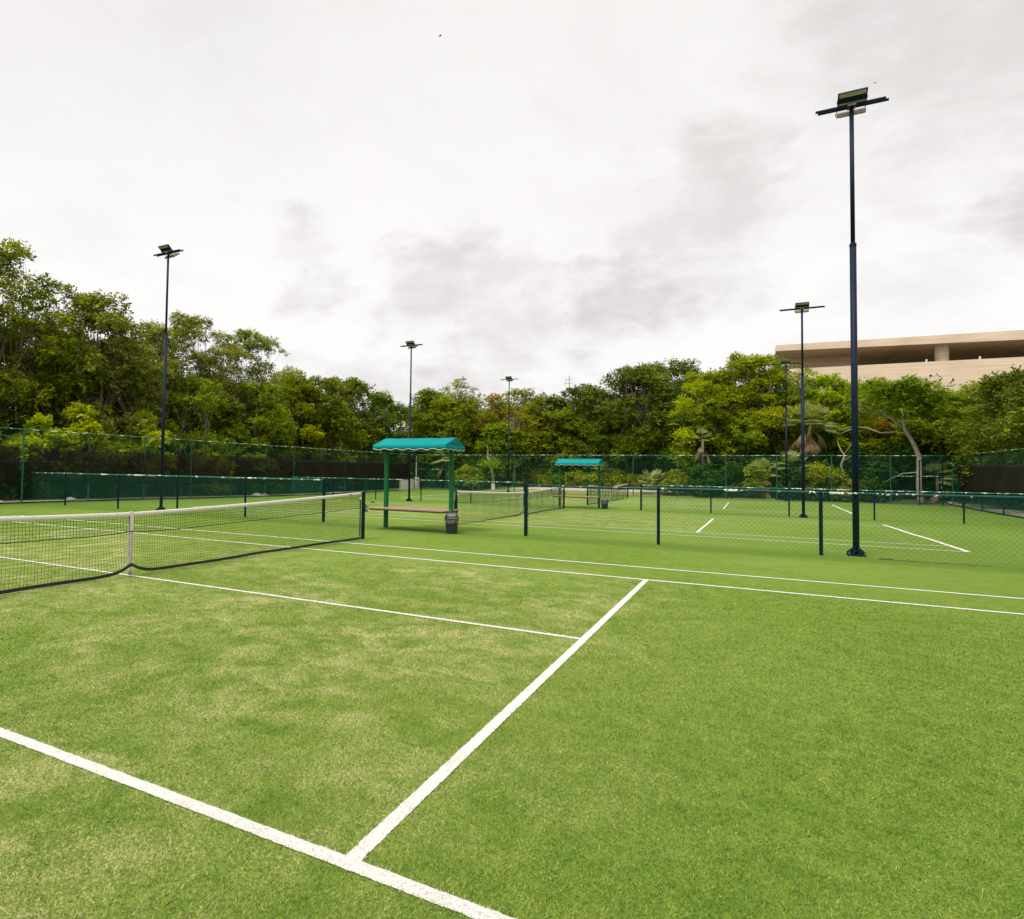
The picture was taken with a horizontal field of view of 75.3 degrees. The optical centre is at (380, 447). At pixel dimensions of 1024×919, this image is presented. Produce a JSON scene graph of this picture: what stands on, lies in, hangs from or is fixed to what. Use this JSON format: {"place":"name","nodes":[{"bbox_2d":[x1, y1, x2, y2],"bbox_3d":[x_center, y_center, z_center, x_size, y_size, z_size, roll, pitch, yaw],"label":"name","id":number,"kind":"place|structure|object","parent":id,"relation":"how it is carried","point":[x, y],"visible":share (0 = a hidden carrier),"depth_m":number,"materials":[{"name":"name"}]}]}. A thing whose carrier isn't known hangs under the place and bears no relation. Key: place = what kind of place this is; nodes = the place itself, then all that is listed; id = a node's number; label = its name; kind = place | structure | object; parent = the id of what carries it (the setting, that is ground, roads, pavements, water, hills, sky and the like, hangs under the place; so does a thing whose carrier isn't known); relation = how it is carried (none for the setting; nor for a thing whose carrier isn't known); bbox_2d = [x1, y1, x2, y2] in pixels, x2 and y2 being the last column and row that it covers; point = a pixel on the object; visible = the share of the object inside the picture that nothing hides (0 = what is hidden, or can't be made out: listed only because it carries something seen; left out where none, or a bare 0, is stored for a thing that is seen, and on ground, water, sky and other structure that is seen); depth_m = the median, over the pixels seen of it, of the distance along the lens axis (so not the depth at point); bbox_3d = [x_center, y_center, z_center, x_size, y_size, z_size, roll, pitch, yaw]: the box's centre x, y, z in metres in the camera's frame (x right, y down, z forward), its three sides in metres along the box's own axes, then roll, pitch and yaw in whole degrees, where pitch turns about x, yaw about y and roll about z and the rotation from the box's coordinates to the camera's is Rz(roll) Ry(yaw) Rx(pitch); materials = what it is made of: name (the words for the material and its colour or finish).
{"place":"outdoors","nodes":[
{"label":"outdoors","id":0,"kind":"place"},
{"bbox_2d":[0,478,1023,518],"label":"soil","id":1,"kind":"structure","parent":0,"point":[780,497],"depth_m":42.15,"materials":[{"name":"brown soil"}]},
{"bbox_2d":[0,462,38,500],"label":"shrub","id":2,"kind":"object","parent":1,"relation":"on","point":[8,492],"visible":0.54,"depth_m":28.08,"materials":[{"name":"green plant"}]},
{"bbox_2d":[0,412,82,499],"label":"shrub","id":3,"kind":"object","parent":1,"relation":"on","point":[39,422],"visible":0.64,"depth_m":28.90,"materials":[{"name":"green plant"}]},
{"bbox_2d":[0,237,97,439],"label":"tree","id":4,"kind":"object","parent":1,"relation":"on","point":[16,319],"visible":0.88,"depth_m":31.11,"materials":[{"name":"green plant"}]},
{"bbox_2d":[17,471,82,499],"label":"shrub","id":5,"kind":"object","parent":1,"relation":"on","point":[60,488],"visible":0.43,"depth_m":29.60,"materials":[{"name":"green plant"}]},
{"bbox_2d":[31,401,128,498],"bbox_3d":[-14.503,0.190,31.128,4.212,4.713,4.511,0,-2,30],"label":"shrub","id":6,"kind":"object","parent":1,"relation":"on","point":[86,424],"visible":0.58,"depth_m":30.33,"materials":[{"name":"green plant"}]},
{"bbox_2d":[63,469,119,497],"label":"shrub","id":7,"kind":"object","parent":1,"relation":"on","point":[93,489],"visible":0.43,"depth_m":31.19,"materials":[{"name":"green plant"}]},
{"bbox_2d":[18,289,176,497],"bbox_3d":[-15.263,-2.758,34.897,8.285,10.963,8.667,0,-2,30],"label":"tree","id":8,"kind":"object","parent":1,"relation":"on","point":[133,373],"visible":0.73,"depth_m":33.58,"materials":[{"name":"green plant"}]},
{"bbox_2d":[107,459,154,496],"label":"shrub","id":9,"kind":"object","parent":1,"relation":"on","point":[135,481],"visible":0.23,"depth_m":33.29,"materials":[{"name":"green plant"}]},
{"bbox_2d":[116,409,176,496],"bbox_3d":[-12.620,0.286,34.025,3.520,4.846,3.679,1,-2,8],"label":"shrub","id":10,"kind":"object","parent":1,"relation":"on","point":[152,433],"visible":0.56,"depth_m":33.36,"materials":[{"name":"green plant"}]},
{"bbox_2d":[107,319,214,444],"bbox_3d":[-14.772,-2.450,40.679,6.960,10.906,7.203,0,-2,30],"label":"tree","id":11,"kind":"object","parent":1,"relation":"on","point":[158,331],"visible":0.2,"depth_m":40.21,"materials":[{"name":"green plant"}]},
{"bbox_2d":[147,473,182,496],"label":"shrub","id":12,"kind":"object","parent":1,"relation":"on","point":[157,484],"visible":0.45,"depth_m":35.17,"materials":[{"name":"green plant"}]},
{"bbox_2d":[166,468,215,495],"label":"shrub","id":13,"kind":"object","parent":1,"relation":"on","point":[195,489],"visible":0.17,"depth_m":36.84,"materials":[{"name":"green plant"}]},
{"bbox_2d":[145,310,247,452],"bbox_3d":[-12.678,-2.986,44.002,7.267,12.336,8.442,2,-2,-17],"label":"tree","id":14,"kind":"object","parent":1,"relation":"on","point":[191,323],"visible":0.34,"depth_m":42.95,"materials":[{"name":"green plant"}]},
{"bbox_2d":[0,488,399,502],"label":"dirt strip","id":15,"kind":"object","parent":1,"relation":"on","point":[185,496],"visible":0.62,"depth_m":33.87,"materials":[{"name":"brown soil"}]},
{"bbox_2d":[143,370,257,493],"bbox_3d":[-12.819,-0.891,41.059,9.039,7.924,8.112,2,-2,-22],"label":"tree","id":16,"kind":"object","parent":1,"relation":"on","point":[195,385],"visible":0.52,"depth_m":39.74,"materials":[{"name":"green plant"}]},
{"bbox_2d":[0,427,415,502],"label":"tall fence","id":17,"kind":"object","parent":1,"relation":"on","point":[89,453],"visible":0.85,"depth_m":32.09,"materials":[{"name":"green metal"}]},
{"bbox_2d":[0,445,18,483],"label":"windscreen","id":18,"kind":"object","parent":17,"relation":"attached to","point":[8,473],"visible":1,"depth_m":26.00,"materials":[{"name":"black fabric"}]},
{"bbox_2d":[27,448,293,484],"bbox_3d":[-10.100,1.167,34.352,0.070,1.669,17.770,0,-2,30],"label":"windscreen","id":19,"kind":"object","parent":17,"relation":"attached to","point":[182,462],"visible":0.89,"depth_m":32.99,"materials":[{"name":"black fabric"}]},
{"bbox_2d":[296,460,408,481],"bbox_3d":[-1.466,1.861,49.293,0.070,1.664,16.130,0,-2,30],"label":"windscreen","id":20,"kind":"object","parent":17,"relation":"attached to","point":[327,469],"visible":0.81,"depth_m":47.87,"materials":[{"name":"black fabric"}]},
{"bbox_2d":[181,442,236,495],"bbox_3d":[-10.237,1.208,38.048,3.619,3.476,3.371,2,-2,-18],"label":"shrub","id":21,"kind":"object","parent":1,"relation":"on","point":[200,459],"visible":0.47,"depth_m":37.55,"materials":[{"name":"green plant"}]},
{"bbox_2d":[199,327,300,438],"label":"tree","id":22,"kind":"object","parent":1,"relation":"on","point":[266,344],"visible":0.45,"depth_m":46.93,"materials":[{"name":"green plant"}]},
{"bbox_2d":[208,379,298,491],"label":"tree","id":23,"kind":"object","parent":1,"relation":"on","point":[285,426],"visible":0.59,"depth_m":43.85,"materials":[{"name":"green plant"}]},
{"bbox_2d":[232,452,283,494],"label":"shrub","id":24,"kind":"object","parent":1,"relation":"on","point":[262,466],"visible":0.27,"depth_m":40.88,"materials":[{"name":"green plant"}]},
{"bbox_2d":[246,369,339,467],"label":"tree","id":25,"kind":"object","parent":1,"relation":"on","point":[304,407],"visible":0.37,"depth_m":49.06,"materials":[{"name":"green plant"}]},
{"bbox_2d":[289,375,372,491],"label":"tree","id":26,"kind":"object","parent":1,"relation":"on","point":[337,418],"visible":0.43,"depth_m":50.65,"materials":[{"name":"green plant"}]},
{"bbox_2d":[319,376,393,462],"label":"tree","id":27,"kind":"object","parent":1,"relation":"on","point":[363,388],"visible":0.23,"depth_m":55.21,"materials":[{"name":"green plant"}]},
{"bbox_2d":[345,389,427,485],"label":"tree","id":28,"kind":"object","parent":1,"relation":"on","point":[394,411],"visible":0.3,"depth_m":58.80,"materials":[{"name":"green plant"}]},
{"bbox_2d":[399,387,472,483],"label":"tree","id":29,"kind":"object","parent":1,"relation":"on","point":[426,397],"visible":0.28,"depth_m":61.93,"materials":[{"name":"green plant"}]},
{"bbox_2d":[414,396,486,472],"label":"tree","id":30,"kind":"object","parent":1,"relation":"on","point":[458,427],"visible":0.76,"depth_m":59.07,"materials":[{"name":"green plant"}]},
{"bbox_2d":[438,376,478,434],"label":"tree","id":31,"kind":"object","parent":1,"relation":"on","point":[456,382],"visible":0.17,"depth_m":63.27,"materials":[{"name":"green plant"}]},
{"bbox_2d":[454,464,490,488],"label":"shrub","id":32,"kind":"object","parent":1,"relation":"on","point":[463,475],"visible":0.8,"depth_m":55.72,"materials":[{"name":"green plant"}]},
{"bbox_2d":[462,393,513,484],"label":"tree","id":33,"kind":"object","parent":1,"relation":"on","point":[492,401],"visible":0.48,"depth_m":59.26,"materials":[{"name":"green plant"}]},
{"bbox_2d":[471,420,530,486],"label":"tree","id":34,"kind":"object","parent":1,"relation":"on","point":[498,443],"visible":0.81,"depth_m":56.73,"materials":[{"name":"green plant"}]},
{"bbox_2d":[2,352,1000,480],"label":"woodland","id":35,"kind":"object","parent":1,"relation":"on","point":[516,398],"depth_m":66.00,"materials":[{"name":"green plant"}]},
{"bbox_2d":[0,489,1023,918],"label":"turf","id":36,"kind":"structure","parent":1,"relation":"on","point":[998,581],"depth_m":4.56,"materials":[{"name":"green plant"}]},
{"bbox_2d":[153,244,183,509],"bbox_3d":[-7.793,-2.519,23.440,1.400,9.604,0.602,0,-2,30],"label":"light pole","id":37,"kind":"object","parent":36,"relation":"on","point":[167,250],"visible":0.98,"depth_m":23.37,"materials":[{"name":"grey metal"}]},
{"bbox_2d":[31,472,325,521],"bbox_3d":[-8.033,1.644,23.062,14.751,1.355,0.087,0,-2,30],"label":"fence","id":38,"kind":"object","parent":36,"relation":"on","point":[232,478],"visible":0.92,"depth_m":22.46,"materials":[{"name":"green metal"}]},
{"bbox_2d":[0,491,374,593],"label":"tennis net","id":39,"kind":"object","parent":36,"relation":"on","point":[363,506],"visible":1,"depth_m":9.74,"materials":[{"name":"fabric"}]},
{"bbox_2d":[291,477,524,504],"bbox_3d":[0.925,2.480,37.844,15.471,1.295,0.082,0,-2,30],"label":"fence","id":40,"kind":"object","parent":36,"relation":"on","point":[420,493],"visible":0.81,"depth_m":37.32,"materials":[{"name":"green metal"}]},
{"bbox_2d":[400,341,422,500],"bbox_3d":[1.715,-1.510,36.913,1.400,9.119,0.602,0,-2,30],"label":"light pole","id":41,"kind":"object","parent":36,"relation":"on","point":[411,345],"visible":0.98,"depth_m":36.85,"materials":[{"name":"grey metal"}]},
{"bbox_2d":[368,438,464,527],"bbox_3d":[0.941,0.982,17.329,2.310,2.469,1.255,0,-2,30],"label":"bench shelter","id":42,"kind":"object","parent":36,"relation":"on","point":[451,445],"visible":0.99,"depth_m":17.02,"materials":[{"name":"green metal"}]},
{"bbox_2d":[444,513,459,533],"bbox_3d":[1.817,1.924,16.468,0.350,0.522,0.305,0,-2,23],"label":"litter bin","id":43,"kind":"object","parent":36,"relation":"on","point":[451,521],"visible":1,"depth_m":16.36,"materials":[{"name":"black plastic"}]},
{"bbox_2d":[454,487,565,523],"bbox_3d":[5.543,2.087,25.100,0.115,1.090,13.266,0,-2,30],"label":"tennis net","id":44,"kind":"object","parent":36,"relation":"on","point":[481,494],"visible":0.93,"depth_m":23.07,"materials":[{"name":"black fabric"}]},
{"bbox_2d":[0,565,1021,918],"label":"line pile","id":45,"kind":"object","parent":36,"relation":"on","point":[20,739],"visible":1,"depth_m":2.95,"materials":[{"name":"white paint"}]},
{"bbox_2d":[0,515,1023,918],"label":"court marking","id":46,"kind":"object","parent":36,"relation":"on","point":[372,835],"visible":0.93,"depth_m":3.16,"materials":[{"name":"white paint"}]},
{"bbox_2d":[553,459,603,508],"bbox_3d":[9.959,1.810,32.655,2.310,2.469,1.255,0,-2,30],"label":"bench shelter","id":47,"kind":"object","parent":36,"relation":"on","point":[584,462],"visible":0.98,"depth_m":32.25,"materials":[{"name":"green metal"}]},
{"bbox_2d":[200,501,969,551],"bbox_3d":[5.443,2.618,24.939,23.824,0.093,10.999,0,-2,30],"label":"court marking","id":48,"kind":"object","parent":36,"relation":"on","point":[701,528],"visible":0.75,"depth_m":19.66,"materials":[{"name":"white paint"}]},
{"bbox_2d":[524,484,1023,566],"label":"fence","id":49,"kind":"object","parent":36,"relation":"on","point":[658,489],"visible":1,"depth_m":13.40,"materials":[{"name":"green metal"}]},
{"bbox_2d":[771,360,800,500],"bbox_3d":[26.973,-1.123,42.990,1.700,9.359,0.602,0,-2,30],"label":"light pole","id":50,"kind":"object","parent":36,"relation":"on","point":[785,363],"visible":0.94,"depth_m":42.94,"materials":[{"name":"grey metal"}]},
{"bbox_2d":[779,302,824,517],"bbox_3d":[17.968,-1.599,27.525,1.650,9.139,0.602,0,-2,30],"label":"light pole","id":51,"kind":"object","parent":36,"relation":"on","point":[802,307],"visible":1,"depth_m":27.46,"materials":[{"name":"grey metal"}]},
{"bbox_2d":[640,484,1023,524],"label":"fence","id":52,"kind":"object","parent":36,"relation":"on","point":[809,489],"visible":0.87,"depth_m":27.17,"materials":[{"name":"green metal"}]},
{"bbox_2d":[815,87,888,556],"bbox_3d":[9.737,-2.565,13.312,1.250,9.524,0.602,0,-2,30],"label":"light pole","id":53,"kind":"object","parent":36,"relation":"on","point":[851,101],"visible":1,"depth_m":13.25,"materials":[{"name":"grey metal"}]},
{"bbox_2d":[491,407,548,485],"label":"tree","id":54,"kind":"object","parent":1,"relation":"on","point":[512,411],"visible":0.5,"depth_m":57.85,"materials":[{"name":"green plant"}]},
{"bbox_2d":[497,387,557,430],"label":"tree","id":55,"kind":"object","parent":1,"relation":"on","point":[517,392],"visible":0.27,"depth_m":62.57,"materials":[{"name":"green plant"}]},
{"bbox_2d":[511,394,593,477],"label":"tree","id":56,"kind":"object","parent":1,"relation":"on","point":[539,401],"visible":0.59,"depth_m":57.82,"materials":[{"name":"green plant"}]},
{"bbox_2d":[526,383,632,470],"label":"tree","id":57,"kind":"object","parent":1,"relation":"on","point":[572,401],"visible":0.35,"depth_m":57.46,"materials":[{"name":"green plant"}]},
{"bbox_2d":[575,409,642,476],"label":"tree","id":58,"kind":"object","parent":1,"relation":"on","point":[598,437],"visible":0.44,"depth_m":55.20,"materials":[{"name":"green plant"}]},
{"bbox_2d":[466,487,774,499],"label":"grass verge","id":59,"kind":"object","parent":1,"relation":"on","point":[595,493],"depth_m":49.94,"materials":[{"name":"green plant"}]},
{"bbox_2d":[575,362,674,473],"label":"tree","id":60,"kind":"object","parent":1,"relation":"on","point":[639,374],"visible":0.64,"depth_m":54.63,"materials":[{"name":"green plant"}]},
{"bbox_2d":[608,425,648,474],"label":"shrub","id":61,"kind":"object","parent":1,"relation":"on","point":[635,450],"visible":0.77,"depth_m":54.10,"materials":[{"name":"green plant"}]},
{"bbox_2d":[613,362,692,466],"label":"tree","id":62,"kind":"object","parent":1,"relation":"on","point":[667,398],"visible":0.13,"depth_m":55.79,"materials":[{"name":"green plant"}]},
{"bbox_2d":[656,468,691,494],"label":"shrub","id":63,"kind":"object","parent":1,"relation":"on","point":[684,482],"visible":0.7,"depth_m":48.15,"materials":[{"name":"green plant"}]},
{"bbox_2d":[653,443,698,490],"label":"shrub","id":64,"kind":"object","parent":1,"relation":"on","point":[668,460],"visible":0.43,"depth_m":50.47,"materials":[{"name":"green plant"}]},
{"bbox_2d":[652,420,711,487],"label":"tree","id":65,"kind":"object","parent":1,"relation":"on","point":[663,444],"visible":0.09,"depth_m":52.00,"materials":[{"name":"green plant"}]},
{"bbox_2d":[416,454,953,505],"bbox_3d":[18.917,2.106,48.270,36.449,3.125,0.085,0,-2,30],"label":"tall fence","id":66,"kind":"object","parent":1,"relation":"on","point":[890,462],"visible":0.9,"depth_m":45.47,"materials":[{"name":"green metal"}]},
{"bbox_2d":[636,356,742,470],"bbox_3d":[25.554,-2.025,54.678,10.699,11.277,11.637,0,-2,30],"label":"tree","id":67,"kind":"object","parent":1,"relation":"on","point":[684,364],"visible":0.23,"depth_m":53.75,"materials":[{"name":"green plant"}]},
{"bbox_2d":[684,440,724,491],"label":"shrub","id":68,"kind":"object","parent":1,"relation":"on","point":[711,458],"visible":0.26,"depth_m":48.73,"materials":[{"name":"green plant"}]},
{"bbox_2d":[685,463,724,496],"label":"shrub","id":69,"kind":"object","parent":1,"relation":"on","point":[700,480],"visible":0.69,"depth_m":46.57,"materials":[{"name":"green plant"}]},
{"bbox_2d":[666,367,772,490],"bbox_3d":[25.867,-1.267,49.712,7.655,9.718,7.252,0,-2,30],"label":"tree","id":70,"kind":"object","parent":1,"relation":"on","point":[707,390],"visible":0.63,"depth_m":48.62,"materials":[{"name":"green plant"}]},
{"bbox_2d":[714,460,751,496],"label":"shrub","id":71,"kind":"object","parent":1,"relation":"on","point":[729,476],"visible":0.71,"depth_m":45.93,"materials":[{"name":"green plant"}]},
{"bbox_2d":[720,440,756,492],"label":"shrub","id":72,"kind":"object","parent":1,"relation":"on","point":[739,452],"visible":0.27,"depth_m":47.82,"materials":[{"name":"green plant"}]},
{"bbox_2d":[720,416,768,465],"bbox_3d":[26.931,0.569,47.841,3.294,5.921,3.578,0,-2,30],"label":"shrub","id":73,"kind":"object","parent":1,"relation":"on","point":[749,436],"visible":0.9,"depth_m":47.22,"materials":[{"name":"green plant"}]},
{"bbox_2d":[740,465,774,497],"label":"shrub","id":74,"kind":"object","parent":1,"relation":"on","point":[755,478],"visible":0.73,"depth_m":45.18,"materials":[{"name":"green plant"}]},
{"bbox_2d":[738,434,778,477],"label":"shrub","id":75,"kind":"object","parent":1,"relation":"on","point":[767,450],"visible":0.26,"depth_m":47.05,"materials":[{"name":"green plant"}]},
{"bbox_2d":[702,351,820,479],"bbox_3d":[28.832,-1.851,49.133,8.060,10.865,7.653,0,-2,30],"label":"tree","id":76,"kind":"object","parent":1,"relation":"on","point":[744,368],"visible":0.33,"depth_m":48.00,"materials":[{"name":"green plant"}]},
{"bbox_2d":[746,458,779,498],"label":"shrub","id":77,"kind":"object","parent":1,"relation":"on","point":[763,463],"visible":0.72,"depth_m":45.02,"materials":[{"name":"green plant"}]},
{"bbox_2d":[740,355,823,453],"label":"tree","id":78,"kind":"object","parent":1,"relation":"on","point":[798,386],"visible":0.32,"depth_m":48.45,"materials":[{"name":"green plant"}]},
{"bbox_2d":[768,460,809,496],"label":"shrub","id":79,"kind":"object","parent":1,"relation":"on","point":[795,473],"visible":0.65,"depth_m":44.56,"materials":[{"name":"green plant"}]},
{"bbox_2d":[780,399,842,497],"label":"fan palm","id":80,"kind":"object","parent":1,"relation":"on","point":[812,413],"visible":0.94,"depth_m":44.68,"materials":[{"name":"green plant"}]},
{"bbox_2d":[797,459,846,499],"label":"shrub","id":81,"kind":"object","parent":1,"relation":"on","point":[819,477],"visible":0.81,"depth_m":43.22,"materials":[{"name":"green plant"}]},
{"bbox_2d":[798,430,850,487],"bbox_3d":[31.726,1.101,46.061,3.785,4.807,3.188,1,-2,9],"label":"shrub","id":82,"kind":"object","parent":1,"relation":"on","point":[830,436],"visible":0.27,"depth_m":45.75,"materials":[{"name":"green plant"}]},
{"bbox_2d":[770,373,885,476],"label":"tree","id":83,"kind":"object","parent":1,"relation":"on","point":[830,398],"visible":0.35,"depth_m":46.78,"materials":[{"name":"green plant"}]},
{"bbox_2d":[825,475,870,499],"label":"shrub","id":84,"kind":"object","parent":1,"relation":"on","point":[847,485],"visible":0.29,"depth_m":43.05,"materials":[{"name":"green plant"}]},
{"bbox_2d":[812,376,900,464],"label":"tree","id":85,"kind":"object","parent":1,"relation":"on","point":[863,433],"visible":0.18,"depth_m":45.92,"materials":[{"name":"green plant"}]},
{"bbox_2d":[838,445,897,496],"bbox_3d":[33.284,1.663,44.440,3.611,3.686,3.488,1,-2,7],"label":"shrub","id":86,"kind":"object","parent":1,"relation":"on","point":[863,451],"visible":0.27,"depth_m":44.17,"materials":[{"name":"green plant"}]},
{"bbox_2d":[850,457,899,500],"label":"shrub","id":87,"kind":"object","parent":1,"relation":"on","point":[866,481],"visible":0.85,"depth_m":42.22,"materials":[{"name":"green plant"}]},
{"bbox_2d":[838,374,960,504],"bbox_3d":[33.146,-0.419,41.427,6.219,8.236,4.758,0,-2,30],"label":"tree","id":88,"kind":"object","parent":1,"relation":"on","point":[906,397],"visible":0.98,"depth_m":40.70,"materials":[{"name":"green plant"}]},
{"bbox_2d":[879,438,940,498],"bbox_3d":[35.338,1.433,43.479,3.690,4.126,4.050,3,-3,-43],"label":"shrub","id":89,"kind":"object","parent":1,"relation":"on","point":[904,449],"visible":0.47,"depth_m":43.02,"materials":[{"name":"green plant"}]},
{"bbox_2d":[868,386,979,486],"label":"tree","id":90,"kind":"object","parent":1,"relation":"on","point":[920,430],"visible":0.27,"depth_m":43.25,"materials":[{"name":"green plant"}]},
{"bbox_2d":[899,444,957,493],"bbox_3d":[36.609,1.600,42.819,3.677,3.757,3.872,0,-2,30],"label":"shrub","id":91,"kind":"object","parent":1,"relation":"on","point":[929,450],"visible":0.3,"depth_m":42.14,"materials":[{"name":"green plant"}]},
{"bbox_2d":[923,461,954,501],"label":"tree","id":92,"kind":"object","parent":1,"relation":"on","point":[935,467],"visible":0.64,"depth_m":41.16,"materials":[{"name":"green plant"}]},
{"bbox_2d":[929,380,1021,501],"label":"tree","id":93,"kind":"object","parent":1,"relation":"on","point":[962,422],"visible":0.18,"depth_m":42.01,"materials":[{"name":"green plant"}]},
{"bbox_2d":[944,364,1023,484],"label":"tree","id":94,"kind":"object","parent":1,"relation":"on","point":[1007,380],"visible":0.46,"depth_m":36.00,"materials":[{"name":"green plant"}]},
{"bbox_2d":[953,448,1023,517],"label":"tall fence","id":95,"kind":"object","parent":1,"relation":"on","point":[981,463],"visible":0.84,"depth_m":33.23,"materials":[{"name":"green metal"}]},
{"bbox_2d":[958,464,1023,494],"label":"windscreen","id":96,"kind":"object","parent":95,"relation":"attached to","point":[996,478],"visible":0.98,"depth_m":32.40,"materials":[{"name":"black fabric"}]},
{"bbox_2d":[986,378,1023,463],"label":"tree","id":97,"kind":"object","parent":1,"relation":"on","point":[1014,418],"visible":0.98,"depth_m":31.27,"materials":[{"name":"green plant"}]},
{"bbox_2d":[0,0,1023,432],"label":"sky","id":98,"kind":"structure","parent":0,"point":[539,194],"materials":[{"name":"white"}]},
{"bbox_2d":[482,486,773,494],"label":"path","id":99,"kind":"structure","parent":0,"point":[531,487],"depth_m":53.78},
{"bbox_3d":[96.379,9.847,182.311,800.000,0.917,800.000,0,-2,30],"label":"ground","id":100,"kind":"structure","parent":0,"visible":0},
{"bbox_2d":[773,330,1023,485],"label":"concrete building","id":101,"kind":"structure","parent":100,"relation":"on","point":[960,358],"depth_m":69.05,"materials":[{"name":"beige concrete"}]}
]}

